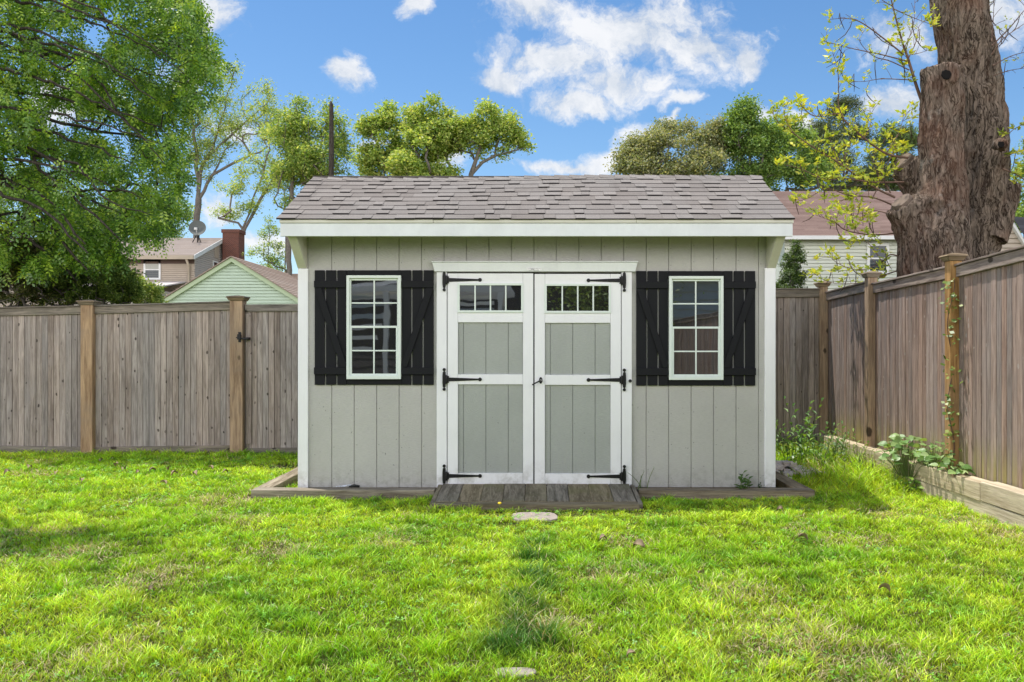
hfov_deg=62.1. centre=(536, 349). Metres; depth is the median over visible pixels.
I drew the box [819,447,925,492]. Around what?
retaining timber
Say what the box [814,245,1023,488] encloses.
board fence
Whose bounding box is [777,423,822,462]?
tall weed
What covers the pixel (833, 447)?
tall weed
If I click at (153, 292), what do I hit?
leafy bush
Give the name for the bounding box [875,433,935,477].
hydrangea bush
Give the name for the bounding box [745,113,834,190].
oak tree
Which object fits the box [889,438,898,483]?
tall weed
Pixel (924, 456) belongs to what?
hydrangea bush
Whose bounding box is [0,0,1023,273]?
sky
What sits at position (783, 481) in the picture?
border timber
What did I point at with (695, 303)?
window
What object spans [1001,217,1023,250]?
clapboard house
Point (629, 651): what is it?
dry leaf
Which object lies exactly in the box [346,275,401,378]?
window
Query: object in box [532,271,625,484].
door
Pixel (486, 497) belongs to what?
wooden ramp
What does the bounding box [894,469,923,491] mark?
wall weed
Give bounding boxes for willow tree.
[603,115,707,174]
[660,107,747,175]
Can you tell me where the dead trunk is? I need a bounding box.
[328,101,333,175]
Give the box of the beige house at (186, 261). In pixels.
[0,229,245,306]
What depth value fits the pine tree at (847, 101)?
45.16 m
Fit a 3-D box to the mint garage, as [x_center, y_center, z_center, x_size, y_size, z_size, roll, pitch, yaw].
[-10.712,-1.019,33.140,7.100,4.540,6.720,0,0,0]
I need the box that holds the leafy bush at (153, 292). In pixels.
[91,269,168,303]
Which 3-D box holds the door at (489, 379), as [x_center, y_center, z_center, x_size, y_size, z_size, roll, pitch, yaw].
[-0.424,0.245,7.420,0.793,1.907,0.048,0,0,0]
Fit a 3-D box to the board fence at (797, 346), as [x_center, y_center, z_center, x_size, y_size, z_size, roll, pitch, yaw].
[0.492,0.258,10.400,5.966,2.144,0.222,0,0,0]
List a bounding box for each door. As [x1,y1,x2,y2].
[442,271,532,483]
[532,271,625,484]
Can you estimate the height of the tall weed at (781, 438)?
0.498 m
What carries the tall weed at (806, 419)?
on the ground at (574, 515)
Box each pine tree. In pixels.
[789,92,892,190]
[856,117,918,190]
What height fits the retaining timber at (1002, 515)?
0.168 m
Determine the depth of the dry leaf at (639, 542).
5.34 m
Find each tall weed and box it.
[776,419,795,454]
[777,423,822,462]
[784,396,823,457]
[795,420,861,469]
[828,429,868,466]
[843,443,889,476]
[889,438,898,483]
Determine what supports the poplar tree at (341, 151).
on the ground at (574, 515)
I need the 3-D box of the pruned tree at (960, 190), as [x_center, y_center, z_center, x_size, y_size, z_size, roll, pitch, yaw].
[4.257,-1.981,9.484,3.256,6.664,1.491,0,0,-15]
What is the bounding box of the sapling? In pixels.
[241,215,286,272]
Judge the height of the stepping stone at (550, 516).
0.064 m
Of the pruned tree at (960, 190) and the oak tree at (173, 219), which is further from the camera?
the oak tree at (173, 219)
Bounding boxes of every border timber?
[251,487,435,499]
[258,467,297,487]
[637,488,814,499]
[776,471,808,487]
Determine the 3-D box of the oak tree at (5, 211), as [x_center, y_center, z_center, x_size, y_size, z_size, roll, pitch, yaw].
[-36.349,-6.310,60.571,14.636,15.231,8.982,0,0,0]
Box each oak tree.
[0,163,116,235]
[74,184,194,237]
[708,88,788,189]
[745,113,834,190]
[1010,136,1023,237]
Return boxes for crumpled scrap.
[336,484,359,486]
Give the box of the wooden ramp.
[430,484,642,510]
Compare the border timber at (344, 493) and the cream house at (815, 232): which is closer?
the border timber at (344, 493)
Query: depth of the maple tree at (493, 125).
34.74 m
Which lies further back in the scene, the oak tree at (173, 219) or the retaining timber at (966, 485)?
the oak tree at (173, 219)
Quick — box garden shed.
[276,174,794,492]
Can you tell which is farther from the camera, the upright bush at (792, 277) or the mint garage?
the mint garage
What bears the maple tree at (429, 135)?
on the ground at (574, 515)
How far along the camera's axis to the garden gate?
10.40 m
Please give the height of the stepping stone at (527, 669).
0.064 m
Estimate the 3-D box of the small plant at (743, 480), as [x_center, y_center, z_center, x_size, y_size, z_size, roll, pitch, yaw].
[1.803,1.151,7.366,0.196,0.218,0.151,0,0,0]
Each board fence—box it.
[0,295,250,453]
[776,288,819,443]
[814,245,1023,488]
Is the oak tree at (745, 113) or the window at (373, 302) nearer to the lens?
the window at (373, 302)
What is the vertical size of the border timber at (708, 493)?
0.111 m
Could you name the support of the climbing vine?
attached to the board fence at (884, 347)
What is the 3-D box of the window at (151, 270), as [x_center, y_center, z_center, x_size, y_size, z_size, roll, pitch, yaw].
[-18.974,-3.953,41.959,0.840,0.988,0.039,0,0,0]
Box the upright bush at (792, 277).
[776,239,808,443]
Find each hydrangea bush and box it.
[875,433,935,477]
[907,441,953,468]
[929,457,975,474]
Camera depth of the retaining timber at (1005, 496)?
6.21 m
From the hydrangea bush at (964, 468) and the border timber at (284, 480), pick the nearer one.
the hydrangea bush at (964, 468)
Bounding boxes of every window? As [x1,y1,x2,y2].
[143,260,160,279]
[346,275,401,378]
[668,276,723,379]
[867,243,888,273]
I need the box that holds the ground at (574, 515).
[0,443,1023,681]
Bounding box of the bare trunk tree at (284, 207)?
[263,173,298,272]
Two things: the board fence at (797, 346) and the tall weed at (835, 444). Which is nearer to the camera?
the tall weed at (835, 444)
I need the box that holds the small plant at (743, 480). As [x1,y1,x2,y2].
[734,470,752,488]
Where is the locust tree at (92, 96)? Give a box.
[0,0,241,290]
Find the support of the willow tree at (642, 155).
on the ground at (574, 515)
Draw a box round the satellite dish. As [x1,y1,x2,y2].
[189,220,205,241]
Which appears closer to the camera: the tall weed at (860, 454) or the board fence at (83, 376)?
the tall weed at (860, 454)
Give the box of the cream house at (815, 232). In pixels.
[772,191,902,290]
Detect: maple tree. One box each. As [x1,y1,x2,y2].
[162,57,282,237]
[207,121,287,231]
[347,97,410,175]
[379,89,467,175]
[447,95,536,175]
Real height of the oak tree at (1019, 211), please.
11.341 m
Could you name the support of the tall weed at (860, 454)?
on the ground at (574, 515)
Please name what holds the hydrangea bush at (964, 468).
on the retaining timber at (966, 485)
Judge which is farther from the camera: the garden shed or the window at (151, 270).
the window at (151, 270)
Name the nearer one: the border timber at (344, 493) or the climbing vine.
the climbing vine
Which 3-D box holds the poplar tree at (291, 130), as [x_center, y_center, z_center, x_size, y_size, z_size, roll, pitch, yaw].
[-10.894,-5.127,38.097,2.926,12.862,3.088,0,0,-40]
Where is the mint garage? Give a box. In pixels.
[164,256,297,303]
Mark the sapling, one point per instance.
(269, 260)
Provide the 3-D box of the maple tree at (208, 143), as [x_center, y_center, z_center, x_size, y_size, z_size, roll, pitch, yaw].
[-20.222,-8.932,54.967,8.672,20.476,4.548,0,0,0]
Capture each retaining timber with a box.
[817,434,992,500]
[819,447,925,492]
[926,483,1023,529]
[980,482,1023,514]
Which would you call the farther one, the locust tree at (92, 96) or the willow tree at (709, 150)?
the willow tree at (709, 150)
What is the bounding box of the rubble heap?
[776,460,824,477]
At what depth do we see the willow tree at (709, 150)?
41.89 m
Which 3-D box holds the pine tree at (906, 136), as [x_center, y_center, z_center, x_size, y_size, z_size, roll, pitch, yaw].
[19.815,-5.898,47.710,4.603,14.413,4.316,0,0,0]
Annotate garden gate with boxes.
[236,304,297,454]
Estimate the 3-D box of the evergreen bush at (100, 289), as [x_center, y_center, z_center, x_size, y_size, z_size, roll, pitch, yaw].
[-6.758,-0.227,12.640,1.967,3.079,1.362,0,0,0]
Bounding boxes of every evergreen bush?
[0,228,83,306]
[18,240,145,305]
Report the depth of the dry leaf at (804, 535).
5.58 m
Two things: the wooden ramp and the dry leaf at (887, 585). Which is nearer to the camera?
the dry leaf at (887, 585)
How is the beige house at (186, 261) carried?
on the ground at (574, 515)
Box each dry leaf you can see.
[626,649,636,657]
[633,539,644,548]
[798,533,807,539]
[879,583,890,591]
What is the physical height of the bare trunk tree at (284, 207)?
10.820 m
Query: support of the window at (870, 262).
in the cream house at (815, 232)
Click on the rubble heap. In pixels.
(781, 465)
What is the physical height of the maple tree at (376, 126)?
11.915 m
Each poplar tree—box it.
[258,91,323,275]
[278,95,359,187]
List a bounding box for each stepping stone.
[496,667,536,677]
[512,512,557,522]
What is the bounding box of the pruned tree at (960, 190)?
[766,0,1023,291]
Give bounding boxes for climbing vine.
[938,278,962,470]
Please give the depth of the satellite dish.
44.50 m
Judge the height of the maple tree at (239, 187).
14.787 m

